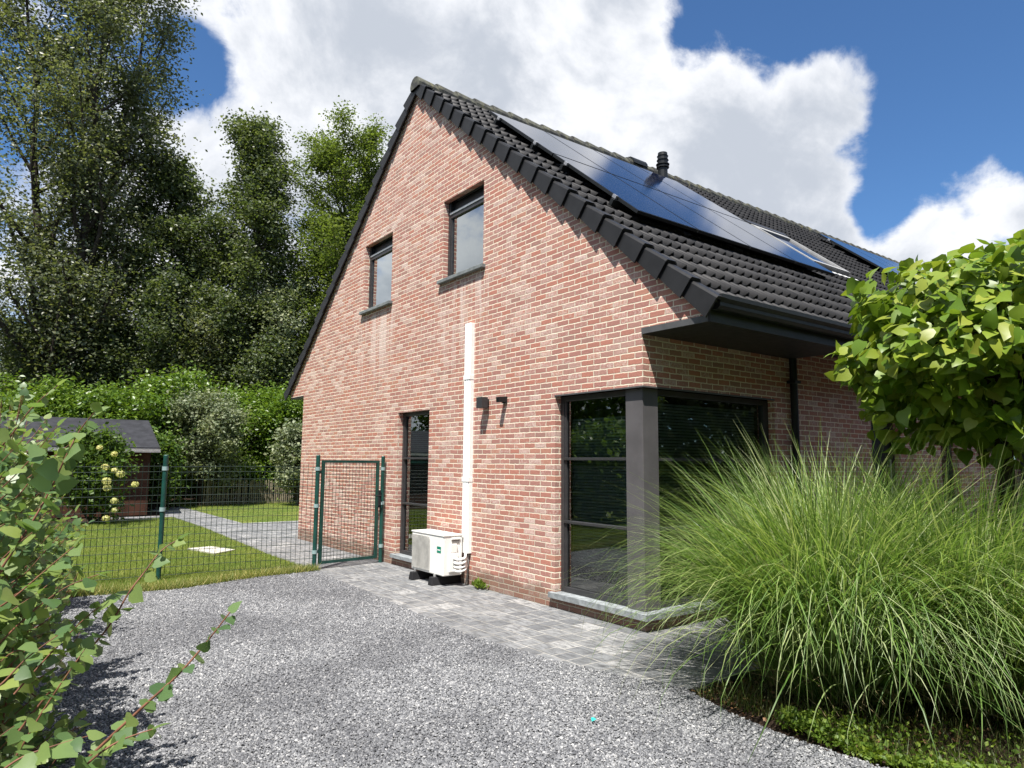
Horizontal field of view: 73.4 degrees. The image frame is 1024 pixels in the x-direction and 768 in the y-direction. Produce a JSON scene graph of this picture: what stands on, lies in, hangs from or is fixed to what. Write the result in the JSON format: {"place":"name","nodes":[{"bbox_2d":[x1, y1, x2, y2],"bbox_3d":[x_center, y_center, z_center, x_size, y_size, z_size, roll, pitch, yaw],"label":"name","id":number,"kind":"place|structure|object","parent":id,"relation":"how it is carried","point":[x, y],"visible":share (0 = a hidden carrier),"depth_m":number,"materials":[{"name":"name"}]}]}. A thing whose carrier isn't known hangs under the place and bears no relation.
{"place":"outdoors","nodes":[
{"label":"outdoors","id":0,"kind":"place"},
{"bbox_2d":[0,415,160,517],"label":"garden shed","id":1,"kind":"structure","parent":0,"point":[140,434],"depth_m":18.77,"materials":[{"name":"wood"}]},
{"bbox_2d":[32,501,304,594],"bbox_3d":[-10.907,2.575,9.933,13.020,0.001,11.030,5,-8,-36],"label":"lawn","id":2,"kind":"structure","parent":0,"point":[156,550],"depth_m":11.33,"materials":[{"name":"green plant"}]},
{"bbox_2d":[32,412,142,524],"bbox_3d":[-9.602,2.035,16.329,2.562,2.733,2.306,1,-6,0],"label":"hydrangea bush","id":3,"kind":"object","parent":2,"relation":"on","point":[105,448],"visible":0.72,"depth_m":16.02,"materials":[{"name":"green plant"}]},
{"bbox_2d":[37,455,315,581],"bbox_3d":[-5.742,1.607,7.968,6.917,1.600,0.131,4,-8,-32],"label":"wire fence","id":4,"kind":"object","parent":2,"relation":"on","point":[163,503],"visible":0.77,"depth_m":8.86,"materials":[{"name":"green metal"}]},
{"bbox_2d":[312,455,384,567],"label":"garden gate","id":5,"kind":"structure","parent":4,"relation":"attached to","point":[378,495],"depth_m":10.06,"materials":[{"name":"green metal"}]},
{"bbox_2d":[44,561,320,598],"bbox_3d":[-4.368,2.366,8.169,4.557,0.119,0.811,6,-9,-41],"label":"grass fringe","id":6,"kind":"object","parent":2,"relation":"on","point":[171,585],"depth_m":8.39,"materials":[{"name":"green plant"}]},
{"bbox_2d":[187,546,234,553],"bbox_3d":[-5.008,2.803,11.552,0.950,0.042,0.464,-5,-8,40],"label":"drain cover","id":7,"kind":"object","parent":2,"relation":"on","point":[216,551],"visible":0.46,"depth_m":11.53,"materials":[{"name":"concrete"}]},
{"bbox_2d":[172,498,298,522],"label":"lawn","id":8,"kind":"structure","parent":0,"point":[192,502],"depth_m":20.97,"materials":[{"name":"green plant"}]},
{"bbox_2d":[113,360,246,505],"bbox_3d":[-11.626,1.636,23.129,4.278,5.025,4.768,1,-6,-1],"label":"hedge bush","id":9,"kind":"object","parent":8,"relation":"on","point":[162,385],"visible":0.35,"depth_m":22.66,"materials":[{"name":"green plant"}]},
{"bbox_2d":[136,382,258,505],"bbox_3d":[-10.221,1.962,22.810,3.609,4.327,3.239,-2,-7,20],"label":"willow shrub","id":10,"kind":"object","parent":8,"relation":"on","point":[211,435],"visible":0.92,"depth_m":22.47,"materials":[{"name":"green plant"}]},
{"bbox_2d":[172,385,259,500],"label":"hedge bush","id":11,"kind":"object","parent":8,"relation":"on","point":[231,395],"visible":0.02,"depth_m":25.54,"materials":[{"name":"green plant"}]},
{"bbox_2d":[202,477,293,505],"bbox_3d":[-9.048,3.693,23.799,3.188,0.970,0.132,6,-9,-42],"label":"picket fence","id":12,"kind":"object","parent":8,"relation":"on","point":[238,493],"visible":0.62,"depth_m":23.62,"materials":[{"name":"wood"}]},
{"bbox_2d":[210,375,302,499],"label":"hedge bush","id":13,"kind":"object","parent":8,"relation":"on","point":[251,427],"visible":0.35,"depth_m":25.51,"materials":[{"name":"green plant"}]},
{"bbox_2d":[235,376,303,500],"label":"hedge bush","id":14,"kind":"object","parent":8,"relation":"on","point":[295,412],"visible":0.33,"depth_m":25.38,"materials":[{"name":"green plant"}]},
{"bbox_2d":[257,418,302,505],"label":"willow shrub","id":15,"kind":"object","parent":8,"relation":"on","point":[290,439],"visible":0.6,"depth_m":23.04,"materials":[{"name":"green plant"}]},
{"bbox_2d":[111,507,389,569],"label":"path","id":16,"kind":"structure","parent":0,"point":[283,546],"depth_m":13.73,"materials":[{"name":"grey concrete"}]},
{"bbox_2d":[5,570,888,767],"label":"gravel","id":17,"kind":"structure","parent":0,"point":[415,734],"depth_m":4.40,"materials":[{"name":"grey gravel"}]},
{"bbox_2d":[0,387,78,636],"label":"leafy shrub","id":18,"kind":"object","parent":17,"relation":"on","point":[24,392],"visible":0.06,"depth_m":4.28,"materials":[{"name":"green plant"}]},
{"bbox_2d":[0,428,87,755],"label":"leafy shrub","id":19,"kind":"object","parent":17,"relation":"on","point":[44,635],"visible":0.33,"depth_m":3.13,"materials":[{"name":"green plant"}]},
{"bbox_2d":[9,382,94,592],"bbox_3d":[-4.353,1.059,5.487,1.446,2.213,1.320,-1,-7,14],"label":"leafy shrub","id":20,"kind":"object","parent":17,"relation":"on","point":[57,430],"visible":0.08,"depth_m":5.70,"materials":[{"name":"green plant"}]},
{"bbox_2d":[0,378,241,767],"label":"leafy shrub","id":21,"kind":"object","parent":17,"relation":"on","point":[22,743],"visible":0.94,"depth_m":2.67,"materials":[{"name":"green plant"}]},
{"bbox_2d":[0,0,1023,380],"label":"sky","id":22,"kind":"structure","parent":0,"point":[893,129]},
{"bbox_2d":[39,485,1023,767],"bbox_3d":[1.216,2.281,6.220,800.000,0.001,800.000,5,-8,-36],"label":"ground","id":23,"kind":"structure","parent":0,"point":[771,723],"depth_m":4.18,"materials":[{"name":"soil"}]},
{"bbox_2d":[0,395,73,595],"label":"leafy shrub","id":24,"kind":"object","parent":23,"relation":"on","point":[3,416],"visible":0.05,"depth_m":6.84,"materials":[{"name":"green plant"}]},
{"bbox_2d":[0,307,84,414],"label":"understorey shrub","id":25,"kind":"object","parent":23,"relation":"on","point":[21,363],"visible":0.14,"depth_m":26.63,"materials":[{"name":"green plant"}]},
{"bbox_2d":[0,368,90,417],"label":"hedge bush","id":26,"kind":"object","parent":23,"relation":"on","point":[7,392],"visible":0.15,"depth_m":22.19,"materials":[{"name":"green plant"}]},
{"bbox_2d":[6,292,139,394],"bbox_3d":[-17.598,0.254,27.862,5.837,8.744,6.480,5,-8,-36],"label":"understorey shrub","id":27,"kind":"object","parent":23,"relation":"on","point":[73,370],"visible":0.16,"depth_m":26.80,"materials":[{"name":"green plant"}]},
{"bbox_2d":[19,368,137,418],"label":"hedge bush","id":28,"kind":"object","parent":23,"relation":"on","point":[82,399],"visible":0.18,"depth_m":22.23,"materials":[{"name":"green plant"}]},
{"bbox_2d":[0,0,210,391],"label":"poplar tree","id":29,"kind":"object","parent":23,"relation":"on","point":[80,173],"visible":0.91,"depth_m":27.12,"materials":[{"name":"green plant"}]},
{"bbox_2d":[53,370,173,433],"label":"hedge bush","id":30,"kind":"object","parent":23,"relation":"on","point":[127,416],"visible":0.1,"depth_m":22.48,"materials":[{"name":"green plant"}]},
{"bbox_2d":[66,320,200,392],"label":"understorey shrub","id":31,"kind":"object","parent":23,"relation":"on","point":[136,365],"visible":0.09,"depth_m":27.30,"materials":[{"name":"green plant"}]},
{"bbox_2d":[71,133,226,391],"bbox_3d":[-14.964,-2.986,28.956,6.229,15.475,7.359,1,-7,-7],"label":"alder tree","id":32,"kind":"object","parent":23,"relation":"on","point":[181,190],"visible":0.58,"depth_m":28.25,"materials":[{"name":"green plant"}]},
{"bbox_2d":[0,326,312,490],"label":"wood","id":33,"kind":"object","parent":23,"relation":"on","point":[35,390],"depth_m":34.91,"materials":[{"name":"green plant"}]},
{"bbox_2d":[147,427,193,509],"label":"ivy bush","id":34,"kind":"object","parent":23,"relation":"on","point":[168,445],"visible":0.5,"depth_m":21.03,"materials":[{"name":"green plant"}]},
{"bbox_2d":[123,200,260,496],"bbox_3d":[-13.261,-1.512,29.313,6.928,12.655,6.164,5,-8,-36],"label":"alder tree","id":35,"kind":"object","parent":23,"relation":"on","point":[210,246],"visible":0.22,"depth_m":28.91,"materials":[{"name":"green plant"}]},
{"bbox_2d":[127,289,257,496],"bbox_3d":[-13.148,0.324,28.186,5.532,8.750,6.220,2,-7,-13],"label":"understorey shrub","id":36,"kind":"object","parent":23,"relation":"on","point":[199,330],"visible":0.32,"depth_m":27.57,"materials":[{"name":"green plant"}]},
{"bbox_2d":[184,307,298,496],"bbox_3d":[-11.529,0.780,29.077,5.762,8.070,5.787,5,-8,-36],"label":"understorey shrub","id":37,"kind":"object","parent":23,"relation":"on","point":[238,369],"visible":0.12,"depth_m":28.14,"materials":[{"name":"green plant"}]},
{"bbox_2d":[180,102,314,497],"bbox_3d":[-11.074,-3.722,29.479,5.422,17.118,5.542,2,-7,-10],"label":"alder tree","id":38,"kind":"object","parent":23,"relation":"on","point":[259,159],"visible":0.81,"depth_m":28.72,"materials":[{"name":"green plant"}]},
{"bbox_2d":[220,265,325,496],"bbox_3d":[-9.773,-0.169,29.407,5.513,10.059,6.049,5,-8,-36],"label":"understorey shrub","id":39,"kind":"object","parent":23,"relation":"on","point":[281,321],"visible":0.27,"depth_m":28.54,"materials":[{"name":"green plant"}]},
{"bbox_2d":[265,323,313,490],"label":"understorey shrub","id":40,"kind":"object","parent":23,"relation":"on","point":[298,352],"visible":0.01,"depth_m":29.20,"materials":[{"name":"green plant"}]},
{"bbox_2d":[268,95,393,390],"bbox_3d":[-7.592,-3.591,31.453,7.849,17.370,9.131,5,-8,-36],"label":"larch tree","id":41,"kind":"object","parent":23,"relation":"on","point":[336,229],"visible":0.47,"depth_m":30.24,"materials":[{"name":"green plant"}]},
{"bbox_2d":[284,76,1023,631],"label":"brick house","id":42,"kind":"structure","parent":23,"relation":"on","point":[616,342],"depth_m":8.23,"materials":[{"name":"red brick"}]},
{"bbox_2d":[359,235,392,314],"bbox_3d":[-2.162,-1.835,11.419,0.270,1.345,1.223,5,-8,-36],"label":"window","id":43,"kind":"structure","parent":42,"relation":"in","point":[380,272],"depth_m":11.53,"materials":[{"name":"glass"}]},
{"bbox_2d":[390,410,428,562],"bbox_3d":[-1.399,1.470,9.976,0.258,2.145,1.025,5,-8,-36],"label":"window","id":44,"kind":"structure","parent":42,"relation":"in","point":[417,452],"depth_m":10.22,"materials":[{"name":"glass"}]},
{"bbox_2d":[437,184,484,284],"bbox_3d":[-0.610,-2.056,9.352,0.270,1.345,1.213,5,-8,-36],"label":"window","id":45,"kind":"structure","parent":42,"relation":"in","point":[466,213],"depth_m":9.43,"materials":[{"name":"glass"}]},
{"bbox_2d":[462,322,474,552],"bbox_3d":[-0.565,0.663,8.769,0.068,2.920,0.155,5,-8,-36],"label":"cable duct","id":46,"kind":"object","parent":42,"relation":"attached to","point":[467,477],"visible":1,"depth_m":8.73,"materials":[{"name":"white plastic"}]},
{"bbox_2d":[476,397,488,408],"bbox_3d":[-0.354,0.232,8.480,0.134,0.135,0.120,5,-8,-36],"label":"wall lamp","id":47,"kind":"object","parent":42,"relation":"attached to","point":[482,402],"visible":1,"depth_m":8.43,"materials":[{"name":"metal"}]},
{"bbox_2d":[496,396,506,403],"bbox_3d":[-0.126,0.188,8.184,0.127,0.080,0.072,5,-8,-36],"label":"wall lamp","id":48,"kind":"object","parent":42,"relation":"attached to","point":[503,400],"visible":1,"depth_m":8.16,"materials":[{"name":"black metal"}]},
{"bbox_2d":[489,111,609,173],"bbox_3d":[0.491,-3.453,9.796,1.065,1.211,1.462,5,-8,-36],"label":"solar panel","id":49,"kind":"object","parent":42,"relation":"attached to","point":[547,143],"visible":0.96,"depth_m":9.66,"materials":[{"name":"glass"}]},
{"bbox_2d":[546,132,660,191],"bbox_3d":[1.342,-3.374,10.426,1.030,1.211,1.462,5,-8,-36],"label":"solar panel","id":50,"kind":"object","parent":42,"relation":"attached to","point":[603,162],"visible":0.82,"depth_m":10.32,"materials":[{"name":"glass"}]},
{"bbox_2d":[553,154,697,231],"bbox_3d":[1.354,-2.385,8.497,1.065,1.211,1.462,5,-8,-36],"label":"solar panel","id":51,"kind":"object","parent":42,"relation":"attached to","point":[630,197],"visible":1,"depth_m":8.30,"materials":[{"name":"glass"}]},
{"bbox_2d":[548,390,722,621],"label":"window","id":52,"kind":"structure","parent":42,"relation":"in","point":[601,457],"depth_m":7.12,"materials":[{"name":"glass"}]},
{"bbox_2d":[594,150,705,207],"bbox_3d":[2.180,-3.297,11.046,1.030,1.211,1.462,5,-8,-36],"label":"solar panel","id":53,"kind":"object","parent":42,"relation":"attached to","point":[653,181],"visible":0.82,"depth_m":10.94,"materials":[{"name":"blue glass"}]},
{"bbox_2d":[613,175,749,248],"bbox_3d":[2.206,-2.307,9.127,1.030,1.211,1.462,5,-8,-36],"label":"solar panel","id":54,"kind":"object","parent":42,"relation":"attached to","point":[702,225],"visible":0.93,"depth_m":8.95,"materials":[{"name":"glass"}]},
{"bbox_2d":[639,167,744,221],"bbox_3d":[3.017,-3.220,11.667,1.030,1.211,1.462,5,-8,-36],"label":"solar panel","id":55,"kind":"object","parent":42,"relation":"attached to","point":[694,196],"visible":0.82,"depth_m":11.57,"materials":[{"name":"glass"}]},
{"bbox_2d":[658,390,770,607],"bbox_3d":[2.112,1.158,7.185,1.891,2.073,0.132,5,-8,-36],"label":"window","id":56,"kind":"structure","parent":42,"relation":"in","point":[679,456],"depth_m":7.17,"materials":[{"name":"glass"}]},
{"bbox_2d":[664,193,795,263],"bbox_3d":[3.043,-2.229,9.748,1.030,1.211,1.462,5,-8,-36],"label":"solar panel","id":57,"kind":"object","parent":42,"relation":"attached to","point":[751,241],"visible":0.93,"depth_m":9.57,"materials":[{"name":"blue glass"}]},
{"bbox_2d":[709,209,835,275],"bbox_3d":[3.881,-2.152,10.368,1.030,1.211,1.462,5,-8,-36],"label":"solar panel","id":58,"kind":"object","parent":42,"relation":"attached to","point":[799,258],"visible":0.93,"depth_m":10.20,"materials":[{"name":"blue glass"}]},
{"bbox_2d":[743,219,858,280],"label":"roof window","id":59,"kind":"structure","parent":42,"relation":"in","point":[779,236],"depth_m":11.58,"materials":[{"name":"glass"}]},
{"bbox_2d":[817,233,916,283],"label":"solar panel","id":60,"kind":"object","parent":42,"relation":"attached to","point":[860,254],"visible":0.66,"depth_m":15.53,"materials":[{"name":"glass"}]},
{"bbox_2d":[845,243,917,281],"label":"solar panel","id":61,"kind":"object","parent":42,"relation":"attached to","point":[875,258],"visible":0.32,"depth_m":16.44,"materials":[{"name":"blue glass"}]},
{"bbox_2d":[866,251,898,267],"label":"solar panel","id":62,"kind":"object","parent":42,"relation":"attached to","point":[888,261],"visible":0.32,"depth_m":17.22,"materials":[{"name":"blue glass"}]},
{"bbox_2d":[871,421,895,504],"bbox_3d":[4.974,1.562,9.239,0.800,2.110,0.096,5,-8,-36],"label":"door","id":63,"kind":"structure","parent":42,"relation":"in","point":[889,426],"depth_m":9.37,"materials":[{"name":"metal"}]},
{"bbox_2d":[944,445,954,498],"bbox_3d":[6.570,1.194,10.498,0.600,1.150,0.062,5,-8,-36],"label":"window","id":64,"kind":"structure","parent":42,"relation":"in","point":[949,449],"depth_m":10.64,"materials":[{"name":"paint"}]},
{"bbox_2d":[1014,453,1023,501],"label":"window","id":65,"kind":"structure","parent":42,"relation":"in","point":[1019,470],"depth_m":12.39,"materials":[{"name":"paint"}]},
{"bbox_2d":[557,416,1023,765],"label":"ornamental grass","id":66,"kind":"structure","parent":23,"relation":"on","point":[798,667],"depth_m":4.25,"materials":[{"name":"green plant"}]},
{"bbox_2d":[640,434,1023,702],"bbox_3d":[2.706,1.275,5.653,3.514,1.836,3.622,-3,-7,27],"label":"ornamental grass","id":67,"kind":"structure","parent":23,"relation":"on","point":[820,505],"depth_m":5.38,"materials":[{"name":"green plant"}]},
{"bbox_2d":[692,672,1011,767],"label":"leaf litter","id":68,"kind":"object","parent":23,"relation":"on","point":[913,726],"visible":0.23,"depth_m":4.24,"materials":[{"name":"plant"}]},
{"bbox_2d":[696,431,1023,749],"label":"ornamental grass","id":69,"kind":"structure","parent":23,"relation":"on","point":[970,704],"depth_m":4.13,"materials":[{"name":"green plant"}]},
{"bbox_2d":[775,694,1023,767],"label":"ground cover","id":70,"kind":"object","parent":23,"relation":"on","point":[793,717],"visible":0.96,"depth_m":3.75,"materials":[{"name":"green plant"}]},
{"bbox_2d":[824,229,1023,546],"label":"catalpa tree","id":71,"kind":"object","parent":23,"relation":"on","point":[909,356],"visible":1,"depth_m":5.09,"materials":[{"name":"green plant"}]},
{"bbox_2d":[315,564,760,691],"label":"paving","id":72,"kind":"structure","parent":0,"point":[538,629],"depth_m":6.21,"materials":[{"name":"grey stone"}]},
{"bbox_2d":[409,529,468,585],"bbox_3d":[-0.930,2.209,8.764,0.428,0.621,0.936,5,-8,-36],"label":"heat pump","id":73,"kind":"object","parent":72,"relation":"on","point":[437,558],"visible":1,"depth_m":8.57,"materials":[{"name":"metal"}]},
{"bbox_2d":[471,577,488,588],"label":"weed plant","id":74,"kind":"object","parent":72,"relation":"on","point":[479,583],"visible":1,"depth_m":8.24,"materials":[{"name":"green plant"}]},
{"bbox_2d":[656,617,755,657],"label":"pavement","id":75,"kind":"structure","parent":0,"point":[696,625],"depth_m":6.17,"materials":[{"name":"grey stone"}]},
{"bbox_2d":[694,670,1023,767],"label":"ground cover","id":76,"kind":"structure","parent":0,"point":[739,697],"depth_m":4.14,"materials":[{"name":"green plant"}]}
]}

